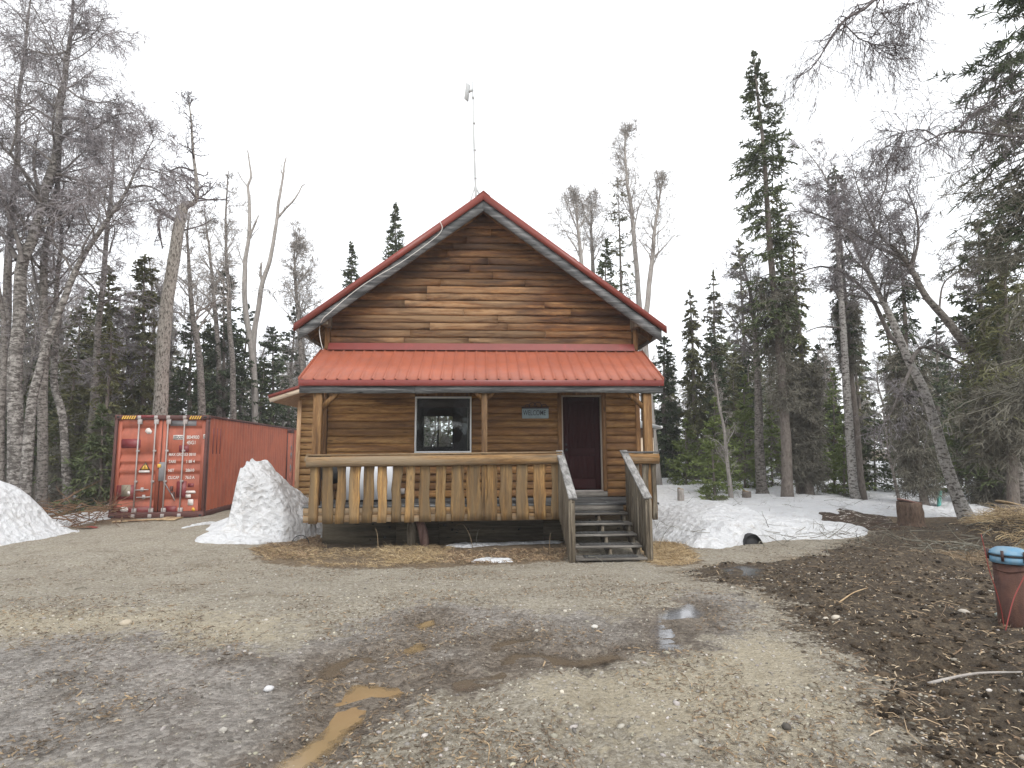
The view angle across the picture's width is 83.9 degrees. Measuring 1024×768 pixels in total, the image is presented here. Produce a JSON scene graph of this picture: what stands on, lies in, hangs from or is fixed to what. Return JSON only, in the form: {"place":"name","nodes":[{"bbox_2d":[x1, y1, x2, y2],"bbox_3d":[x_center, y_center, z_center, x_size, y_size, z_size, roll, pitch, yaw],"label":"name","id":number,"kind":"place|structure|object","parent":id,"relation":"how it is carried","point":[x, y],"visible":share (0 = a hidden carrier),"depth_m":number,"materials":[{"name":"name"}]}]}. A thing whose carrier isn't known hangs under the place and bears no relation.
{"place":"outdoors","nodes":[
{"label":"outdoors","id":0,"kind":"place"},
{"bbox_2d":[346,467,392,501],"bbox_3d":[-3.075,2.097,12.414,1.030,0.870,0.565,0,-6,-3],"label":"white appliance","id":1,"kind":"object","parent":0,"point":[389,478],"visible":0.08,"depth_m":12.15,"materials":[{"name":"metal"}]},
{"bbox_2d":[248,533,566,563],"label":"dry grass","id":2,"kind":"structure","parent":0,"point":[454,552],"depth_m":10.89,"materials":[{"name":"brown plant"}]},
{"bbox_2d":[0,450,1023,767],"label":"ground","id":3,"kind":"structure","parent":0,"point":[174,544],"depth_m":4.63,"materials":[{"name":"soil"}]},
{"bbox_2d":[0,128,62,481],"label":"birch tree","id":4,"kind":"object","parent":3,"relation":"on","point":[3,375],"visible":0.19,"depth_m":15.79,"materials":[{"name":"grey plant"}]},
{"bbox_2d":[0,481,79,545],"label":"snow bank","id":5,"kind":"structure","parent":3,"relation":"on","point":[24,516],"depth_m":12.39,"materials":[{"name":"white snow"}]},
{"bbox_2d":[0,273,86,402],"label":"tree","id":6,"kind":"object","parent":3,"relation":"on","point":[25,386],"visible":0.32,"depth_m":20.39,"materials":[{"name":"grey plant"}]},
{"bbox_2d":[23,345,66,502],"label":"spruce tree","id":7,"kind":"object","parent":3,"relation":"on","point":[50,399],"visible":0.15,"depth_m":19.43,"materials":[{"name":"green plant"}]},
{"bbox_2d":[0,160,121,514],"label":"birch tree","id":8,"kind":"object","parent":3,"relation":"on","point":[66,474],"visible":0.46,"depth_m":16.95,"materials":[{"name":"grey plant"}]},
{"bbox_2d":[0,0,133,423],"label":"birch tree","id":9,"kind":"object","parent":3,"relation":"on","point":[9,273],"visible":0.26,"depth_m":18.66,"materials":[{"name":"grey plant"}]},
{"bbox_2d":[48,349,89,509],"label":"spruce tree","id":10,"kind":"object","parent":3,"relation":"on","point":[55,463],"visible":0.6,"depth_m":17.98,"materials":[{"name":"green plant"}]},
{"bbox_2d":[48,306,93,493],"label":"spruce tree","id":11,"kind":"object","parent":3,"relation":"on","point":[78,397],"visible":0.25,"depth_m":24.09,"materials":[{"name":"green plant"}]},
{"bbox_2d":[0,62,146,512],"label":"birch tree","id":12,"kind":"object","parent":3,"relation":"on","point":[42,289],"visible":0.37,"depth_m":16.43,"materials":[{"name":"grey plant"}]},
{"bbox_2d":[0,0,160,486],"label":"birch tree","id":13,"kind":"object","parent":3,"relation":"on","point":[14,393],"visible":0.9,"depth_m":15.96,"materials":[{"name":"grey plant"}]},
{"bbox_2d":[48,403,114,514],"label":"spruce tree","id":14,"kind":"object","parent":3,"relation":"on","point":[100,494],"visible":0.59,"depth_m":16.96,"materials":[{"name":"green plant"}]},
{"bbox_2d":[1,89,188,505],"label":"birch tree","id":15,"kind":"object","parent":3,"relation":"on","point":[102,301],"visible":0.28,"depth_m":19.78,"materials":[{"name":"grey plant"}]},
{"bbox_2d":[38,480,151,530],"bbox_3d":[-11.014,3.424,14.097,4.479,1.981,4.483,-2,-7,13],"label":"brush","id":16,"kind":"object","parent":3,"relation":"on","point":[76,514],"visible":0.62,"depth_m":14.25,"materials":[{"name":"brown plant"}]},
{"bbox_2d":[82,321,126,510],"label":"spruce tree","id":17,"kind":"object","parent":3,"relation":"on","point":[110,355],"visible":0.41,"depth_m":18.10,"materials":[{"name":"green plant"}]},
{"bbox_2d":[69,265,139,489],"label":"spruce tree","id":18,"kind":"object","parent":3,"relation":"on","point":[106,316],"visible":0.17,"depth_m":22.27,"materials":[{"name":"green plant"}]},
{"bbox_2d":[75,332,137,500],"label":"spruce tree","id":19,"kind":"object","parent":3,"relation":"on","point":[102,361],"visible":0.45,"depth_m":20.73,"materials":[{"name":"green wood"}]},
{"bbox_2d":[11,92,210,496],"bbox_3d":[-10.795,-2.231,15.389,3.609,11.977,4.457,-4,-8,30],"label":"birch tree","id":20,"kind":"object","parent":3,"relation":"on","point":[26,471],"visible":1,"depth_m":15.58,"materials":[{"name":"grey plant"}]},
{"bbox_2d":[105,306,155,415],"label":"spruce tree","id":21,"kind":"object","parent":3,"relation":"on","point":[124,329],"visible":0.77,"depth_m":22.40,"materials":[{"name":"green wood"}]},
{"bbox_2d":[121,253,170,414],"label":"spruce tree","id":22,"kind":"object","parent":3,"relation":"on","point":[142,391],"visible":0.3,"depth_m":22.94,"materials":[{"name":"green plant"}]},
{"bbox_2d":[115,256,188,404],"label":"tree","id":23,"kind":"object","parent":3,"relation":"on","point":[153,329],"visible":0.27,"depth_m":25.48,"materials":[{"name":"plant"}]},
{"bbox_2d":[168,315,215,414],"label":"spruce tree","id":24,"kind":"object","parent":3,"relation":"on","point":[182,393],"visible":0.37,"depth_m":24.34,"materials":[{"name":"green plant"}]},
{"bbox_2d":[145,90,239,414],"bbox_3d":[-11.637,-3.374,20.468,3.070,15.386,2.134,3,-7,-26],"label":"crooked tree","id":25,"kind":"object","parent":3,"relation":"on","point":[161,377],"visible":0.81,"depth_m":20.35,"materials":[{"name":"grey plant"}]},
{"bbox_2d":[144,203,244,414],"bbox_3d":[-13.316,-1.548,23.733,3.953,12.557,2.613,4,-8,-32],"label":"bare tree","id":26,"kind":"object","parent":3,"relation":"on","point":[190,287],"visible":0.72,"depth_m":23.82,"materials":[{"name":"grey wood"}]},
{"bbox_2d":[108,415,296,518],"bbox_3d":[-10.695,2.979,21.927,2.497,2.862,12.204,1,-7,-8],"label":"shipping container","id":27,"kind":"object","parent":3,"relation":"on","point":[180,465],"visible":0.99,"depth_m":16.10,"materials":[{"name":"red metal"}]},
{"bbox_2d":[113,415,162,517],"bbox_3d":[-10.445,2.294,15.903,1.138,2.830,0.115,1,-7,-8],"label":"door","id":28,"kind":"structure","parent":27,"relation":"in","point":[139,441],"depth_m":15.92,"materials":[{"name":"metal"}]},
{"bbox_2d":[158,415,205,517],"bbox_3d":[-9.300,2.306,16.063,1.179,2.830,0.115,1,-7,-8],"label":"door","id":29,"kind":"structure","parent":27,"relation":"in","point":[180,476],"depth_m":16.08,"materials":[{"name":"metal"}]},
{"bbox_2d":[176,201,241,416],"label":"bare tree","id":30,"kind":"object","parent":3,"relation":"on","point":[218,364],"visible":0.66,"depth_m":27.68,"materials":[{"name":"grey wood"}]},
{"bbox_2d":[192,170,252,419],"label":"bare tree","id":31,"kind":"object","parent":3,"relation":"on","point":[225,267],"visible":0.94,"depth_m":26.97,"materials":[{"name":"grey wood"}]},
{"bbox_2d":[184,271,261,422],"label":"spruce tree","id":32,"kind":"object","parent":3,"relation":"on","point":[224,372],"visible":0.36,"depth_m":28.03,"materials":[{"name":"green plant"}]},
{"bbox_2d":[225,303,258,417],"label":"spruce tree","id":33,"kind":"object","parent":3,"relation":"on","point":[241,392],"visible":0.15,"depth_m":31.41,"materials":[{"name":"green plant"}]},
{"bbox_2d":[232,145,263,422],"bbox_3d":[-14.018,-3.743,29.994,2.412,18.370,1.378,0,-6,-3],"label":"dead snag","id":34,"kind":"object","parent":3,"relation":"on","point":[254,394],"visible":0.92,"depth_m":30.09,"materials":[{"name":"grey wood"}]},
{"bbox_2d":[182,458,321,543],"bbox_3d":[-6.228,2.817,13.688,3.780,2.060,3.510,0,-6,-3],"label":"snow pile","id":35,"kind":"object","parent":3,"relation":"on","point":[268,502],"visible":0.81,"depth_m":12.79,"materials":[{"name":"white snow"}]},
{"bbox_2d":[244,357,274,424],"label":"spruce tree","id":36,"kind":"object","parent":3,"relation":"on","point":[262,399],"visible":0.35,"depth_m":30.17,"materials":[{"name":"green plant"}]},
{"bbox_2d":[242,326,296,425],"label":"spruce tree","id":37,"kind":"object","parent":3,"relation":"on","point":[274,348],"visible":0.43,"depth_m":30.87,"materials":[{"name":"green plant"}]},
{"bbox_2d":[252,153,309,418],"bbox_3d":[-12.579,-3.765,30.944,2.889,18.648,1.535,1,-7,-15],"label":"dead snag","id":38,"kind":"object","parent":3,"relation":"on","point":[263,277],"visible":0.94,"depth_m":31.01,"materials":[{"name":"grey wood"}]},
{"bbox_2d":[271,304,309,427],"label":"spruce tree","id":39,"kind":"object","parent":3,"relation":"on","point":[289,424],"visible":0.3,"depth_m":33.23,"materials":[{"name":"green plant"}]},
{"bbox_2d":[250,217,332,379],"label":"birch tree","id":40,"kind":"object","parent":3,"relation":"on","point":[299,245],"visible":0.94,"depth_m":31.07,"materials":[{"name":"grey plant"}]},
{"bbox_2d":[272,316,318,388],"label":"tree","id":41,"kind":"object","parent":3,"relation":"on","point":[295,383],"visible":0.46,"depth_m":31.23,"materials":[{"name":"plant"}]},
{"bbox_2d":[276,685,403,767],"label":"puddle","id":42,"kind":"object","parent":3,"relation":"on","point":[341,723],"visible":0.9,"depth_m":3.49,"materials":[{"name":"beige liquid"}]},
{"bbox_2d":[319,657,375,678],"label":"puddle","id":43,"kind":"object","parent":3,"relation":"on","point":[330,671],"visible":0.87,"depth_m":4.42,"materials":[{"name":"brown liquid"}]},
{"bbox_2d":[249,540,454,567],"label":"dry grass","id":44,"kind":"structure","parent":3,"relation":"on","point":[427,550],"depth_m":10.72,"materials":[{"name":"brown plant"}]},
{"bbox_2d":[381,202,404,259],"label":"spruce tree","id":45,"kind":"object","parent":3,"relation":"on","point":[398,245],"visible":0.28,"depth_m":29.65,"materials":[{"name":"green plant"}]},
{"bbox_2d":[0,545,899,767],"bbox_3d":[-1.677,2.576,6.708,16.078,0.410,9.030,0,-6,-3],"label":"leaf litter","id":46,"kind":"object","parent":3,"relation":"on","point":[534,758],"visible":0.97,"depth_m":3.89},
{"bbox_2d":[268,190,666,562],"bbox_3d":[-1.609,-0.042,15.916,10.014,8.237,11.656,0,-6,-3],"label":"cabin","id":47,"kind":"object","parent":3,"relation":"on","point":[483,317],"visible":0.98,"depth_m":12.99,"materials":[{"name":"brown wood"}]},
{"bbox_2d":[414,397,471,452],"bbox_3d":[-1.575,0.932,13.076,1.287,1.280,0.135,0,-7,-3],"label":"window","id":48,"kind":"structure","parent":47,"relation":"in","point":[420,402],"depth_m":13.14,"materials":[{"name":"white plastic"}]},
{"bbox_2d":[563,397,600,488],"bbox_3d":[1.618,1.362,13.216,0.867,2.126,0.120,0,-7,-3],"label":"door","id":49,"kind":"structure","parent":47,"relation":"in","point":[581,416],"depth_m":13.23,"materials":[{"name":"red paint"}]},
{"bbox_2d":[29,337,970,452],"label":"forest","id":50,"kind":"object","parent":3,"relation":"on","point":[654,401],"visible":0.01,"depth_m":49.91,"materials":[{"name":"green plant"}]},
{"bbox_2d":[452,654,621,691],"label":"puddle","id":51,"kind":"object","parent":3,"relation":"on","point":[467,685],"visible":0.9,"depth_m":4.48,"materials":[{"name":"brown liquid"}]},
{"bbox_2d":[559,182,629,272],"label":"bare tree","id":52,"kind":"object","parent":3,"relation":"on","point":[591,237],"visible":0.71,"depth_m":31.40,"materials":[{"name":"grey plant"}]},
{"bbox_2d":[595,238,618,289],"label":"spruce tree","id":53,"kind":"object","parent":3,"relation":"on","point":[605,263],"visible":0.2,"depth_m":28.07,"materials":[{"name":"green plant"}]},
{"bbox_2d":[605,177,639,394],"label":"spruce tree","id":54,"kind":"object","parent":3,"relation":"on","point":[616,251],"visible":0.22,"depth_m":30.14,"materials":[{"name":"green plant"}]},
{"bbox_2d":[600,114,654,420],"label":"bare tree","id":55,"kind":"object","parent":3,"relation":"on","point":[626,170],"visible":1,"depth_m":28.58,"materials":[{"name":"grey plant"}]},
{"bbox_2d":[622,167,686,484],"bbox_3d":[6.623,-2.761,26.065,2.896,15.092,2.304,0,-6,-3],"label":"bare tree","id":56,"kind":"object","parent":3,"relation":"on","point":[661,177],"visible":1,"depth_m":26.23,"materials":[{"name":"grey plant"}]},
{"bbox_2d":[652,336,684,477],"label":"spruce tree","id":57,"kind":"object","parent":3,"relation":"on","point":[663,417],"visible":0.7,"depth_m":28.10,"materials":[{"name":"green plant"}]},
{"bbox_2d":[634,538,708,565],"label":"dry grass","id":58,"kind":"structure","parent":3,"relation":"on","point":[675,548],"depth_m":10.45,"materials":[{"name":"beige plant"}]},
{"bbox_2d":[657,605,699,647],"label":"puddle","id":59,"kind":"object","parent":3,"relation":"on","point":[688,612],"visible":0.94,"depth_m":5.70,"materials":[{"name":"liquid"}]},
{"bbox_2d":[677,289,715,479],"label":"spruce tree","id":60,"kind":"object","parent":3,"relation":"on","point":[692,359],"visible":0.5,"depth_m":27.54,"materials":[{"name":"green plant"}]},
{"bbox_2d":[700,269,736,477],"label":"spruce tree","id":61,"kind":"object","parent":3,"relation":"on","point":[722,352],"visible":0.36,"depth_m":28.86,"materials":[{"name":"green plant"}]},
{"bbox_2d":[699,332,740,481],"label":"spruce tree","id":62,"kind":"object","parent":3,"relation":"on","point":[714,358],"visible":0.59,"depth_m":27.17,"materials":[{"name":"green plant"}]},
{"bbox_2d":[726,370,750,480],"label":"spruce tree","id":63,"kind":"object","parent":3,"relation":"on","point":[737,434],"visible":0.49,"depth_m":27.26,"materials":[{"name":"green plant"}]},
{"bbox_2d":[723,238,769,476],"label":"spruce tree","id":64,"kind":"object","parent":3,"relation":"on","point":[736,366],"visible":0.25,"depth_m":30.07,"materials":[{"name":"green plant"}]},
{"bbox_2d":[699,244,802,493],"bbox_3d":[9.595,-0.637,22.587,3.904,10.362,3.558,0,-6,-3],"label":"birch tree","id":65,"kind":"object","parent":3,"relation":"on","point":[760,476],"visible":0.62,"depth_m":22.30,"materials":[{"name":"grey plant"}]},
{"bbox_2d":[732,349,772,476],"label":"spruce tree","id":66,"kind":"object","parent":3,"relation":"on","point":[741,373],"visible":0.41,"depth_m":27.85,"materials":[{"name":"green plant"}]},
{"bbox_2d":[652,503,867,548],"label":"snow bank","id":67,"kind":"structure","parent":3,"relation":"on","point":[721,527],"depth_m":12.72,"materials":[{"name":"white snow"}]},
{"bbox_2d":[666,512,943,552],"bbox_3d":[6.197,3.265,12.582,6.197,1.077,4.735,0,-6,-3],"label":"brush","id":68,"kind":"object","parent":3,"relation":"on","point":[837,534],"visible":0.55,"depth_m":11.72,"materials":[{"name":"brown wood"}]},
{"bbox_2d":[809,343,847,474],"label":"spruce tree","id":69,"kind":"object","parent":3,"relation":"on","point":[814,354],"visible":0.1,"depth_m":29.73,"materials":[{"name":"green plant"}]},
{"bbox_2d":[819,414,877,496],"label":"young spruce","id":70,"kind":"object","parent":3,"relation":"on","point":[839,488],"visible":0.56,"depth_m":21.49,"materials":[{"name":"green plant"}]},
{"bbox_2d":[799,200,898,499],"bbox_3d":[11.962,-1.394,20.148,3.393,11.365,1.969,-3,-7,19],"label":"birch tree","id":71,"kind":"object","parent":3,"relation":"on","point":[854,493],"visible":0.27,"depth_m":20.28,"materials":[{"name":"white plant"}]},
{"bbox_2d":[677,513,1023,767],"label":"wood litter","id":72,"kind":"object","parent":3,"relation":"on","point":[940,733],"visible":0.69,"depth_m":4.38,"materials":[{"name":"brown wood"}]},
{"bbox_2d":[683,513,1023,767],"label":"soil clods","id":73,"kind":"object","parent":3,"relation":"on","point":[945,693],"visible":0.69,"depth_m":4.40,"materials":[{"name":"brown soil"}]},
{"bbox_2d":[837,310,878,478],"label":"spruce tree","id":74,"kind":"object","parent":3,"relation":"on","point":[859,401],"visible":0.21,"depth_m":28.66,"materials":[{"name":"green plant"}]},
{"bbox_2d":[819,508,900,530],"bbox_3d":[9.170,3.733,15.885,2.789,0.420,5.124,-4,-7,28],"label":"brush pile","id":75,"kind":"object","parent":3,"relation":"on","point":[850,516],"visible":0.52,"depth_m":15.03,"materials":[{"name":"brown wood"}]},
{"bbox_2d":[754,0,1023,204],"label":"birch tree","id":76,"kind":"object","parent":3,"relation":"on","point":[894,52],"visible":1,"depth_m":9.09,"materials":[{"name":"grey plant"}]},
{"bbox_2d":[780,130,1003,520],"bbox_3d":[10.243,-1.985,16.208,5.232,11.878,4.024,2,-7,-22],"label":"birch tree","id":77,"kind":"object","parent":3,"relation":"on","point":[959,500],"visible":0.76,"depth_m":16.19,"materials":[{"name":"white plant"}]},
{"bbox_2d":[874,314,913,477],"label":"spruce tree","id":78,"kind":"object","parent":3,"relation":"on","point":[880,332],"visible":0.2,"depth_m":28.49,"materials":[{"name":"green plant"}]},
{"bbox_2d":[896,498,925,526],"bbox_3d":[9.967,3.274,14.279,0.678,0.818,0.688,-3,-7,23],"label":"tree stump","id":79,"kind":"object","parent":3,"relation":"on","point":[910,513],"visible":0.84,"depth_m":14.07,"materials":[{"name":"brown wood"}]},
{"bbox_2d":[813,136,1023,503],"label":"birch tree","id":80,"kind":"object","parent":3,"relation":"on","point":[939,311],"visible":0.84,"depth_m":15.18,"materials":[{"name":"grey plant"}]},
{"bbox_2d":[818,522,1023,555],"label":"brush","id":81,"kind":"object","parent":3,"relation":"on","point":[963,544],"visible":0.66,"depth_m":10.39,"materials":[{"name":"brown wood"}]},
{"bbox_2d":[923,0,1023,456],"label":"spruce tree","id":82,"kind":"object","parent":3,"relation":"on","point":[1009,204],"visible":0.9,"depth_m":11.52,"materials":[{"name":"green plant"}]},
{"bbox_2d":[932,219,1023,508],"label":"spruce tree","id":83,"kind":"object","parent":3,"relation":"on","point":[988,490],"visible":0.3,"depth_m":18.46,"materials":[{"name":"green plant"}]},
{"bbox_2d":[934,273,1023,503],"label":"dead spruce","id":84,"kind":"object","parent":3,"relation":"on","point":[1008,441],"visible":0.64,"depth_m":13.97,"materials":[{"name":"grey plant"}]},
{"bbox_2d":[956,496,1023,549],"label":"dry grass","id":85,"kind":"structure","parent":3,"relation":"on","point":[996,514],"depth_m":11.35,"materials":[{"name":"beige plant"}]},
{"bbox_2d":[985,546,1023,627],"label":"well casing","id":86,"kind":"object","parent":3,"relation":"on","point":[1007,566],"visible":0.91,"depth_m":4.90,"materials":[{"name":"red metal"}]},
{"bbox_2d":[0,0,1023,448],"label":"sky","id":87,"kind":"structure","parent":0,"point":[364,100],"materials":[{"name":"white"}]},
{"bbox_2d":[48,456,994,536],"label":"snow field","id":88,"kind":"structure","parent":0,"point":[811,506],"depth_m":18.43,"materials":[{"name":"white snow"}]},
{"bbox_2d":[540,181,603,264],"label":"bare tree","id":89,"kind":"object","parent":88,"relation":"on","point":[574,198],"visible":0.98,"depth_m":29.27,"materials":[{"name":"grey plant"}]},
{"bbox_2d":[665,418,711,485],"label":"young spruce","id":90,"kind":"object","parent":88,"relation":"on","point":[686,458],"visible":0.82,"depth_m":25.13,"materials":[{"name":"green plant"}]},
{"bbox_2d":[698,440,729,500],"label":"young spruce","id":91,"kind":"object","parent":88,"relation":"on","point":[717,482],"visible":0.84,"depth_m":19.63,"materials":[{"name":"green plant"}]},
{"bbox_2d":[686,396,743,494],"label":"young spruce","id":92,"kind":"object","parent":88,"relation":"on","point":[715,423],"visible":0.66,"depth_m":21.68,"materials":[{"name":"green plant"}]},
{"bbox_2d":[702,368,738,497],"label":"bare tree","id":93,"kind":"object","parent":88,"relation":"on","point":[727,464],"visible":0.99,"depth_m":20.71,"materials":[{"name":"grey plant"}]},
{"bbox_2d":[715,374,774,488],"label":"young spruce","id":94,"kind":"object","parent":88,"relation":"on","point":[746,414],"visible":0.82,"depth_m":23.86,"materials":[{"name":"green plant"}]},
{"bbox_2d":[746,405,793,485],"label":"young spruce","id":95,"kind":"object","parent":88,"relation":"on","point":[769,421],"visible":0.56,"depth_m":24.38,"materials":[{"name":"green plant"}]},
{"bbox_2d":[729,50,815,496],"bbox_3d":[9.732,-4.421,21.436,2.922,17.651,2.921,0,-6,-3],"label":"spruce tree","id":96,"kind":"object","parent":88,"relation":"on","point":[774,319],"visible":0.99,"depth_m":21.30,"materials":[{"name":"green plant"}]},
{"bbox_2d":[776,218,833,494],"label":"spruce tree","id":97,"kind":"object","parent":88,"relation":"on","point":[807,451],"visible":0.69,"depth_m":21.04,"materials":[{"name":"green plant"}]},
{"bbox_2d":[809,333,842,469],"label":"bare tree","id":98,"kind":"object","parent":88,"relation":"on","point":[823,354],"visible":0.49,"depth_m":28.27,"materials":[{"name":"plant"}]},
{"bbox_2d":[817,367,847,488],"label":"young spruce","id":99,"kind":"object","parent":88,"relation":"on","point":[832,429],"visible":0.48,"depth_m":23.73,"materials":[{"name":"green plant"}]},
{"bbox_2d":[824,165,869,499],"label":"spruce tree","id":100,"kind":"object","parent":88,"relation":"on","point":[853,319],"visible":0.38,"depth_m":20.80,"materials":[{"name":"green plant"}]},
{"bbox_2d":[842,400,904,490],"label":"young spruce","id":101,"kind":"object","parent":88,"relation":"on","point":[867,455],"visible":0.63,"depth_m":22.48,"materials":[{"name":"green plant"}]},
{"bbox_2d":[874,239,947,505],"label":"spruce tree","id":102,"kind":"object","parent":88,"relation":"on","point":[916,479],"visible":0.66,"depth_m":18.11,"materials":[{"name":"green plant"}]},
{"bbox_2d":[919,317,965,476],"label":"spruce tree","id":103,"kind":"object","parent":88,"relation":"on","point":[935,386],"visible":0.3,"depth_m":28.20,"materials":[{"name":"green plant"}]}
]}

